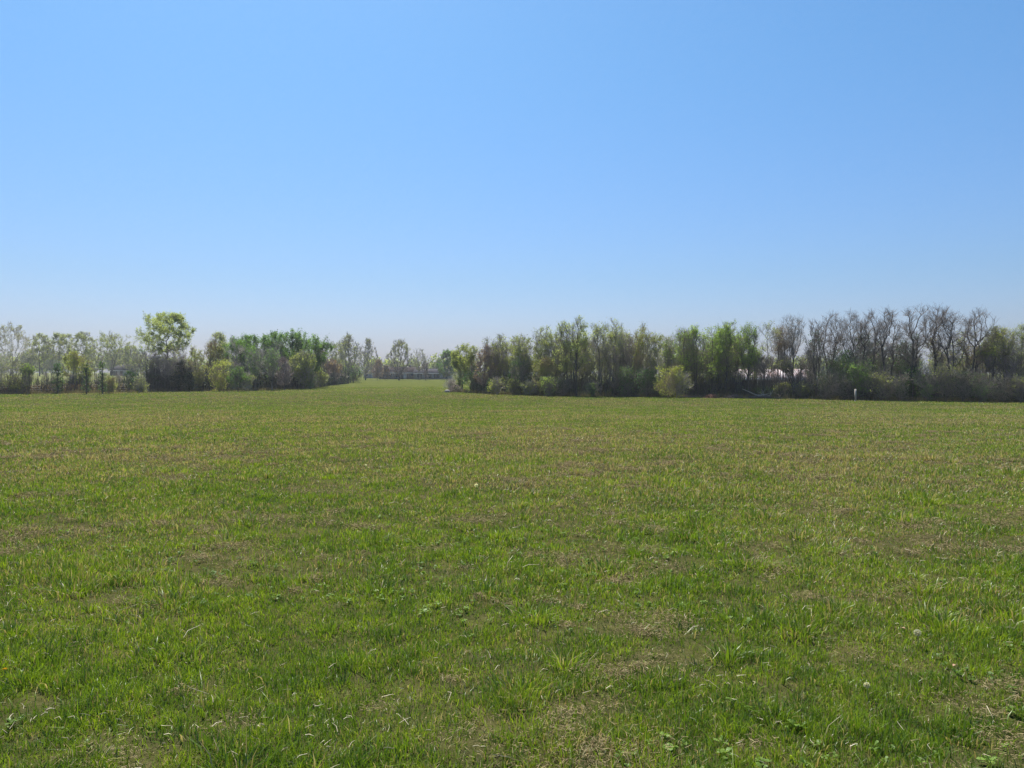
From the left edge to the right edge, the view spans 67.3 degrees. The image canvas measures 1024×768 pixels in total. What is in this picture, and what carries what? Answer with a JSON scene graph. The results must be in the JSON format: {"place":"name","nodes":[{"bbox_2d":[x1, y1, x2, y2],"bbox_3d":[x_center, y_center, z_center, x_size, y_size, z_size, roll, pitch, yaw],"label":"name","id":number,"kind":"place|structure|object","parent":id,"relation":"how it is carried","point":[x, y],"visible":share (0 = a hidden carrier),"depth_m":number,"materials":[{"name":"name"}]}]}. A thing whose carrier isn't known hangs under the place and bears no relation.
{"place":"outdoors","nodes":[
{"label":"outdoors","id":0,"kind":"place"},
{"bbox_2d":[0,386,319,393],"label":"dry grass","id":1,"kind":"structure","parent":0,"point":[93,391],"depth_m":113.17,"materials":[{"name":"green plant"}]},
{"bbox_2d":[0,373,1023,767],"bbox_3d":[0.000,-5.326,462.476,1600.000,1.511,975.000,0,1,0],"label":"ground","id":2,"kind":"structure","parent":0,"point":[482,615],"depth_m":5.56,"materials":[{"name":"green plant"}]},
{"bbox_2d":[0,321,35,377],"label":"bare tree","id":3,"kind":"object","parent":2,"relation":"on","point":[18,338],"visible":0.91,"depth_m":249.72,"materials":[{"name":"grey plant"}]},
{"bbox_2d":[1,358,34,391],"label":"tree","id":4,"kind":"object","parent":2,"relation":"on","point":[17,382],"visible":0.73,"depth_m":104.66,"materials":[{"name":"green plant"}]},
{"bbox_2d":[19,363,38,393],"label":"tree","id":5,"kind":"object","parent":2,"relation":"on","point":[27,378],"visible":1,"depth_m":102.84,"materials":[{"name":"green plant"}]},
{"bbox_2d":[25,332,54,375],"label":"leafing tree","id":6,"kind":"object","parent":2,"relation":"on","point":[35,342],"visible":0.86,"depth_m":284.31,"materials":[{"name":"green plant"}]},
{"bbox_2d":[42,332,75,374],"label":"leafing tree","id":7,"kind":"object","parent":2,"relation":"on","point":[60,341],"visible":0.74,"depth_m":288.56,"materials":[{"name":"green plant"}]},
{"bbox_2d":[60,351,93,389],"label":"tree","id":8,"kind":"object","parent":2,"relation":"on","point":[75,358],"visible":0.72,"depth_m":111.58,"materials":[{"name":"green plant"}]},
{"bbox_2d":[0,369,154,393],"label":"undergrowth","id":9,"kind":"object","parent":2,"relation":"on","point":[36,385],"visible":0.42,"depth_m":108.41,"materials":[{"name":"green plant"}]},
{"bbox_2d":[65,332,97,371],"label":"leafing tree","id":10,"kind":"object","parent":2,"relation":"on","point":[83,336],"visible":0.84,"depth_m":289.01,"materials":[{"name":"green plant"}]},
{"bbox_2d":[91,330,137,375],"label":"leafing tree","id":11,"kind":"object","parent":2,"relation":"on","point":[109,339],"visible":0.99,"depth_m":279.31,"materials":[{"name":"green plant"}]},
{"bbox_2d":[116,344,142,373],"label":"leafing tree","id":12,"kind":"object","parent":2,"relation":"on","point":[130,360],"visible":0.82,"depth_m":308.68,"materials":[{"name":"green plant"}]},
{"bbox_2d":[134,346,170,377],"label":"bare tree","id":13,"kind":"object","parent":2,"relation":"on","point":[149,360],"visible":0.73,"depth_m":118.70,"materials":[{"name":"grey plant"}]},
{"bbox_2d":[133,311,196,354],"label":"leafing tree","id":14,"kind":"object","parent":2,"relation":"on","point":[161,319],"visible":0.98,"depth_m":123.09,"materials":[{"name":"green plant"}]},
{"bbox_2d":[155,345,189,389],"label":"bare tree","id":15,"kind":"object","parent":2,"relation":"on","point":[175,359],"visible":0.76,"depth_m":117.58,"materials":[{"name":"grey plant"}]},
{"bbox_2d":[171,359,187,390],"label":"juniper","id":16,"kind":"object","parent":2,"relation":"on","point":[182,373],"visible":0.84,"depth_m":116.63,"materials":[{"name":"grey plant"}]},
{"bbox_2d":[187,345,207,388],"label":"tree","id":17,"kind":"object","parent":2,"relation":"on","point":[200,372],"visible":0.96,"depth_m":118.69,"materials":[{"name":"green plant"}]},
{"bbox_2d":[202,340,225,373],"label":"tree","id":18,"kind":"object","parent":2,"relation":"on","point":[218,355],"visible":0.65,"depth_m":129.67,"materials":[{"name":"green plant"}]},
{"bbox_2d":[207,353,231,390],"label":"shrub","id":19,"kind":"object","parent":2,"relation":"on","point":[219,384],"visible":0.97,"depth_m":116.69,"materials":[{"name":"green plant"}]},
{"bbox_2d":[225,362,251,390],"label":"shrub","id":20,"kind":"object","parent":2,"relation":"on","point":[238,376],"visible":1,"depth_m":116.69,"materials":[{"name":"green plant"}]},
{"bbox_2d":[222,333,255,371],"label":"leafy tree","id":21,"kind":"object","parent":2,"relation":"on","point":[245,347],"visible":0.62,"depth_m":126.85,"materials":[{"name":"green plant"}]},
{"bbox_2d":[142,356,351,390],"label":"undergrowth","id":22,"kind":"object","parent":2,"relation":"on","point":[263,381],"visible":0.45,"depth_m":122.93,"materials":[{"name":"green plant"}]},
{"bbox_2d":[239,348,267,386],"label":"leafy tree","id":23,"kind":"object","parent":2,"relation":"on","point":[254,362],"visible":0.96,"depth_m":121.91,"materials":[{"name":"green plant"}]},
{"bbox_2d":[239,334,275,371],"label":"leafy tree","id":24,"kind":"object","parent":2,"relation":"on","point":[253,340],"visible":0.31,"depth_m":133.58,"materials":[{"name":"green plant"}]},
{"bbox_2d":[262,347,280,389],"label":"leafy tree","id":25,"kind":"object","parent":2,"relation":"on","point":[271,361],"visible":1,"depth_m":123.69,"materials":[{"name":"green plant"}]},
{"bbox_2d":[260,329,290,370],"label":"leafy tree","id":26,"kind":"object","parent":2,"relation":"on","point":[272,335],"visible":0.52,"depth_m":134.85,"materials":[{"name":"green plant"}]},
{"bbox_2d":[274,356,294,389],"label":"bare tree","id":27,"kind":"object","parent":2,"relation":"on","point":[283,379],"visible":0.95,"depth_m":126.72,"materials":[{"name":"grey plant"}]},
{"bbox_2d":[278,328,315,368],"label":"leafy tree","id":28,"kind":"object","parent":2,"relation":"on","point":[294,345],"visible":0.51,"depth_m":137.04,"materials":[{"name":"green plant"}]},
{"bbox_2d":[288,350,317,388],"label":"leafing tree","id":29,"kind":"object","parent":2,"relation":"on","point":[301,358],"visible":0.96,"depth_m":132.32,"materials":[{"name":"green plant"}]},
{"bbox_2d":[306,333,334,387],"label":"leafy tree","id":30,"kind":"object","parent":2,"relation":"on","point":[318,347],"visible":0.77,"depth_m":141.93,"materials":[{"name":"green plant"}]},
{"bbox_2d":[336,331,362,382],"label":"bare tree","id":31,"kind":"object","parent":2,"relation":"on","point":[347,342],"visible":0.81,"depth_m":204.49,"materials":[{"name":"grey plant"}]},
{"bbox_2d":[356,337,377,379],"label":"bare tree","id":32,"kind":"object","parent":2,"relation":"on","point":[366,350],"visible":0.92,"depth_m":269.35,"materials":[{"name":"grey plant"}]},
{"bbox_2d":[386,338,411,379],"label":"bare tree","id":33,"kind":"object","parent":2,"relation":"on","point":[406,356],"visible":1,"depth_m":261.63,"materials":[{"name":"grey plant"}]},
{"bbox_2d":[379,365,427,378],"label":"ranch house","id":34,"kind":"structure","parent":2,"relation":"on","point":[408,374],"depth_m":292.00,"materials":[{"name":"grey"}]},
{"bbox_2d":[413,369,452,379],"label":"ranch house","id":35,"kind":"structure","parent":2,"relation":"on","point":[433,373],"depth_m":284.99,"materials":[{"name":"grey"}]},
{"bbox_2d":[436,348,454,379],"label":"leafy tree","id":36,"kind":"object","parent":2,"relation":"on","point":[446,354],"visible":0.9,"depth_m":261.00,"materials":[{"name":"green plant"}]},
{"bbox_2d":[450,343,471,389],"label":"leafing tree","id":37,"kind":"object","parent":2,"relation":"on","point":[455,362],"visible":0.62,"depth_m":116.65,"materials":[{"name":"green plant"}]},
{"bbox_2d":[457,345,483,384],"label":"leafing tree","id":38,"kind":"object","parent":2,"relation":"on","point":[470,359],"visible":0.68,"depth_m":111.71,"materials":[{"name":"green plant"}]},
{"bbox_2d":[471,344,499,390],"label":"bare tree","id":39,"kind":"object","parent":2,"relation":"on","point":[486,355],"visible":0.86,"depth_m":106.66,"materials":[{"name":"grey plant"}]},
{"bbox_2d":[490,332,510,374],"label":"sapling","id":40,"kind":"object","parent":2,"relation":"on","point":[501,351],"visible":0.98,"depth_m":106.40,"materials":[{"name":"green plant"}]},
{"bbox_2d":[0,353,1023,376],"bbox_3d":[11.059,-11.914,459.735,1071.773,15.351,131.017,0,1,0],"label":"distant woods","id":41,"kind":"object","parent":2,"relation":"on","point":[44,369],"visible":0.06,"depth_m":424.14,"materials":[{"name":"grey plant"}]},
{"bbox_2d":[0,427,1023,767],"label":"thatch","id":42,"kind":"object","parent":2,"relation":"on","point":[470,519],"visible":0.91,"depth_m":6.82,"materials":[{"name":"beige plant"}]},
{"bbox_2d":[0,426,1023,767],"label":"weeds","id":43,"kind":"object","parent":2,"relation":"on","point":[726,750],"visible":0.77,"depth_m":5.59,"materials":[{"name":"green plant"}]},
{"bbox_2d":[0,436,1023,767],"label":"straw","id":44,"kind":"object","parent":2,"relation":"on","point":[458,608],"visible":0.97,"depth_m":5.29,"materials":[{"name":"beige plant"}]},
{"bbox_2d":[508,333,534,378],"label":"leafing tree","id":45,"kind":"object","parent":2,"relation":"on","point":[519,348],"visible":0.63,"depth_m":100.75,"materials":[{"name":"green plant"}]},
{"bbox_2d":[507,355,536,392],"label":"shrub","id":46,"kind":"object","parent":2,"relation":"on","point":[520,366],"visible":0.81,"depth_m":98.87,"materials":[{"name":"green plant"}]},
{"bbox_2d":[530,325,552,372],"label":"leafing tree","id":47,"kind":"object","parent":2,"relation":"on","point":[540,349],"visible":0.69,"depth_m":99.69,"materials":[{"name":"green plant"}]},
{"bbox_2d":[530,355,562,391],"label":"leafing tree","id":48,"kind":"object","parent":2,"relation":"on","point":[540,365],"visible":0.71,"depth_m":96.65,"materials":[{"name":"green plant"}]},
{"bbox_2d":[541,330,564,386],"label":"leafing tree","id":49,"kind":"object","parent":2,"relation":"on","point":[551,343],"visible":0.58,"depth_m":98.59,"materials":[{"name":"green plant"}]},
{"bbox_2d":[552,375,573,395],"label":"shrub","id":50,"kind":"object","parent":2,"relation":"on","point":[563,384],"visible":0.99,"depth_m":93.69,"materials":[{"name":"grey plant"}]},
{"bbox_2d":[552,320,578,395],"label":"leafing tree","id":51,"kind":"object","parent":2,"relation":"on","point":[565,367],"visible":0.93,"depth_m":94.79,"materials":[{"name":"green plant"}]},
{"bbox_2d":[559,315,591,395],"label":"leafing tree","id":52,"kind":"object","parent":2,"relation":"on","point":[581,343],"visible":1,"depth_m":93.69,"materials":[{"name":"green plant"}]},
{"bbox_2d":[584,324,612,391],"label":"leafing tree","id":53,"kind":"object","parent":2,"relation":"on","point":[597,329],"visible":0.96,"depth_m":93.73,"materials":[{"name":"green plant"}]},
{"bbox_2d":[601,341,625,395],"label":"bare tree","id":54,"kind":"object","parent":2,"relation":"on","point":[615,385],"visible":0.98,"depth_m":92.81,"materials":[{"name":"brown plant"}]},
{"bbox_2d":[606,316,628,392],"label":"bare tree","id":55,"kind":"object","parent":2,"relation":"on","point":[618,343],"visible":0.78,"depth_m":95.53,"materials":[{"name":"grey plant"}]},
{"bbox_2d":[613,362,637,396],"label":"shrub","id":56,"kind":"object","parent":2,"relation":"on","point":[625,379],"visible":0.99,"depth_m":91.76,"materials":[{"name":"green plant"}]},
{"bbox_2d":[620,334,641,379],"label":"bare tree","id":57,"kind":"object","parent":2,"relation":"on","point":[630,351],"visible":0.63,"depth_m":94.67,"materials":[{"name":"green plant"}]},
{"bbox_2d":[628,323,649,393],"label":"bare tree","id":58,"kind":"object","parent":2,"relation":"on","point":[640,337],"visible":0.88,"depth_m":93.65,"materials":[{"name":"green plant"}]},
{"bbox_2d":[633,366,660,396],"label":"shrub","id":59,"kind":"object","parent":2,"relation":"on","point":[644,382],"visible":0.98,"depth_m":90.65,"materials":[{"name":"green plant"}]},
{"bbox_2d":[642,331,665,393],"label":"bare tree","id":60,"kind":"object","parent":2,"relation":"on","point":[655,352],"visible":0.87,"depth_m":93.74,"materials":[{"name":"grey plant"}]},
{"bbox_2d":[649,362,686,397],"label":"shrub","id":61,"kind":"object","parent":2,"relation":"on","point":[672,372],"visible":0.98,"depth_m":88.74,"materials":[{"name":"green plant"}]},
{"bbox_2d":[659,339,677,385],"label":"leafing tree","id":62,"kind":"object","parent":2,"relation":"on","point":[664,358],"visible":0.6,"depth_m":94.70,"materials":[{"name":"green plant"}]},
{"bbox_2d":[664,369,692,397],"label":"shrub","id":63,"kind":"object","parent":2,"relation":"on","point":[680,381],"visible":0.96,"depth_m":88.15,"materials":[{"name":"green plant"}]},
{"bbox_2d":[671,326,700,391],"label":"leafing tree","id":64,"kind":"object","parent":2,"relation":"on","point":[685,361],"visible":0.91,"depth_m":91.69,"materials":[{"name":"green plant"}]},
{"bbox_2d":[680,322,706,390],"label":"leafing tree","id":65,"kind":"object","parent":2,"relation":"on","point":[694,354],"visible":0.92,"depth_m":91.79,"materials":[{"name":"green plant"}]},
{"bbox_2d":[702,326,721,393],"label":"leafing tree","id":66,"kind":"object","parent":2,"relation":"on","point":[712,372],"visible":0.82,"depth_m":90.76,"materials":[{"name":"green plant"}]},
{"bbox_2d":[701,343,734,395],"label":"leafing tree","id":67,"kind":"object","parent":2,"relation":"on","point":[720,375],"visible":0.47,"depth_m":92.45,"materials":[{"name":"green plant"}]},
{"bbox_2d":[713,319,737,394],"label":"leafing tree","id":68,"kind":"object","parent":2,"relation":"on","point":[725,333],"visible":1,"depth_m":89.69,"materials":[{"name":"green plant"}]},
{"bbox_2d":[448,388,1023,401],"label":"dry grass","id":69,"kind":"structure","parent":2,"relation":"on","point":[802,397],"depth_m":86.22,"materials":[{"name":"plant"}]},
{"bbox_2d":[731,329,754,391],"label":"sapling","id":70,"kind":"object","parent":2,"relation":"on","point":[739,343],"visible":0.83,"depth_m":89.81,"materials":[{"name":"green plant"}]},
{"bbox_2d":[468,359,1023,400],"bbox_3d":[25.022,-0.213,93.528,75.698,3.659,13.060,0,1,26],"label":"undergrowth","id":71,"kind":"object","parent":2,"relation":"on","point":[704,388],"visible":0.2,"depth_m":90.21,"materials":[{"name":"green plant"}]},
{"bbox_2d":[735,322,766,395],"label":"leafing tree","id":72,"kind":"object","parent":2,"relation":"on","point":[748,359],"visible":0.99,"depth_m":88.79,"materials":[{"name":"green plant"}]},
{"bbox_2d":[748,354,779,391],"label":"bare tree","id":73,"kind":"object","parent":2,"relation":"on","point":[763,367],"visible":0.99,"depth_m":87.78,"materials":[{"name":"brown plant"}]},
{"bbox_2d":[758,318,781,391],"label":"bare tree","id":74,"kind":"object","parent":2,"relation":"on","point":[768,332],"visible":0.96,"depth_m":88.87,"materials":[{"name":"grey plant"}]},
{"bbox_2d":[769,322,793,382],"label":"bare tree","id":75,"kind":"object","parent":2,"relation":"on","point":[779,342],"visible":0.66,"depth_m":89.58,"materials":[{"name":"brown plant"}]},
{"bbox_2d":[776,354,795,396],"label":"tree","id":76,"kind":"object","parent":2,"relation":"on","point":[786,365],"visible":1,"depth_m":86.70,"materials":[{"name":"brown plant"}]},
{"bbox_2d":[776,314,805,392],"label":"bare tree","id":77,"kind":"object","parent":2,"relation":"on","point":[789,340],"visible":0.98,"depth_m":87.73,"materials":[{"name":"brown plant"}]},
{"bbox_2d":[800,318,829,394],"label":"bare tree","id":78,"kind":"object","parent":2,"relation":"on","point":[813,360],"visible":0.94,"depth_m":85.88,"materials":[{"name":"brown plant"}]},
{"bbox_2d":[810,367,841,398],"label":"shrub","id":79,"kind":"object","parent":2,"relation":"on","point":[825,381],"visible":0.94,"depth_m":82.90,"materials":[{"name":"green plant"}]},
{"bbox_2d":[815,312,850,392],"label":"bare tree","id":80,"kind":"object","parent":2,"relation":"on","point":[831,340],"visible":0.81,"depth_m":86.78,"materials":[{"name":"brown plant"}]},
{"bbox_2d":[828,373,854,399],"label":"shrub","id":81,"kind":"object","parent":2,"relation":"on","point":[846,385],"visible":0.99,"depth_m":81.72,"materials":[{"name":"green plant"}]},
{"bbox_2d":[827,348,858,383],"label":"leafing tree","id":82,"kind":"object","parent":2,"relation":"on","point":[838,364],"visible":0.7,"depth_m":83.62,"materials":[{"name":"green plant"}]},
{"bbox_2d":[834,309,869,393],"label":"bare tree","id":83,"kind":"object","parent":2,"relation":"on","point":[850,334],"visible":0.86,"depth_m":84.50,"materials":[{"name":"brown plant"}]},
{"bbox_2d":[837,349,875,399],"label":"shrub","id":84,"kind":"object","parent":2,"relation":"on","point":[856,374],"visible":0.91,"depth_m":81.69,"materials":[{"name":"green plant"}]},
{"bbox_2d":[853,308,888,395],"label":"bare tree","id":85,"kind":"object","parent":2,"relation":"on","point":[870,318],"visible":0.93,"depth_m":83.76,"materials":[{"name":"brown plant"}]},
{"bbox_2d":[861,367,903,400],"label":"shrub","id":86,"kind":"object","parent":2,"relation":"on","point":[878,379],"visible":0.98,"depth_m":79.94,"materials":[{"name":"green plant"}]},
{"bbox_2d":[871,308,906,397],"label":"bare tree","id":87,"kind":"object","parent":2,"relation":"on","point":[890,347],"visible":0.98,"depth_m":82.68,"materials":[{"name":"brown plant"}]},
{"bbox_2d":[882,372,915,400],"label":"shrub","id":88,"kind":"object","parent":2,"relation":"on","point":[901,386],"visible":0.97,"depth_m":78.73,"materials":[{"name":"green plant"}]},
{"bbox_2d":[894,304,940,398],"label":"bare tree","id":89,"kind":"object","parent":2,"relation":"on","point":[912,353],"visible":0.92,"depth_m":81.46,"materials":[{"name":"brown plant"}]},
{"bbox_2d":[909,364,950,400],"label":"shrub","id":90,"kind":"object","parent":2,"relation":"on","point":[930,390],"visible":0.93,"depth_m":78.77,"materials":[{"name":"green plant"}]},
{"bbox_2d":[917,303,960,389],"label":"bare tree","id":91,"kind":"object","parent":2,"relation":"on","point":[934,356],"visible":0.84,"depth_m":81.77,"materials":[{"name":"brown plant"}]},
{"bbox_2d":[929,360,961,400],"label":"shrub","id":92,"kind":"object","parent":2,"relation":"on","point":[947,386],"visible":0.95,"depth_m":77.89,"materials":[{"name":"green plant"}]},
{"bbox_2d":[921,305,974,397],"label":"bare tree","id":93,"kind":"object","parent":2,"relation":"on","point":[948,349],"visible":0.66,"depth_m":80.66,"materials":[{"name":"brown plant"}]},
{"bbox_2d":[944,368,976,401],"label":"shrub","id":94,"kind":"object","parent":2,"relation":"on","point":[961,391],"visible":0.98,"depth_m":76.80,"materials":[{"name":"green plant"}]},
{"bbox_2d":[957,307,1001,394],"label":"bare tree","id":95,"kind":"object","parent":2,"relation":"on","point":[974,354],"visible":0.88,"depth_m":79.71,"materials":[{"name":"brown plant"}]},
{"bbox_2d":[966,368,997,401],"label":"shrub","id":96,"kind":"object","parent":2,"relation":"on","point":[977,388],"visible":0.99,"depth_m":75.88,"materials":[{"name":"green plant"}]},
{"bbox_2d":[974,325,1014,388],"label":"leafing tree","id":97,"kind":"object","parent":2,"relation":"on","point":[996,343],"visible":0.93,"depth_m":78.45,"materials":[{"name":"green plant"}]},
{"bbox_2d":[985,324,1020,390],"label":"bare tree","id":98,"kind":"object","parent":2,"relation":"on","point":[1000,359],"visible":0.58,"depth_m":78.61,"materials":[{"name":"grey plant"}]},
{"bbox_2d":[987,374,1019,401],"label":"shrub","id":99,"kind":"object","parent":2,"relation":"on","point":[998,394],"visible":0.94,"depth_m":75.74,"materials":[{"name":"green plant"}]},
{"bbox_2d":[997,349,1023,395],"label":"bare tree","id":100,"kind":"object","parent":2,"relation":"on","point":[1012,364],"visible":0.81,"depth_m":77.61,"materials":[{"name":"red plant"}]},
{"bbox_2d":[1004,322,1023,392],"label":"bare tree","id":101,"kind":"object","parent":2,"relation":"on","point":[1021,356],"visible":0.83,"depth_m":77.90,"materials":[{"name":"brown plant"}]},
{"bbox_2d":[1006,371,1023,401],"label":"shrub","id":102,"kind":"object","parent":2,"relation":"on","point":[1019,382],"visible":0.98,"depth_m":75.08,"materials":[{"name":"green plant"}]},
{"bbox_2d":[0,0,1023,373],"label":"sky","id":103,"kind":"structure","parent":0,"point":[435,176],"materials":[{"name":"blue"}]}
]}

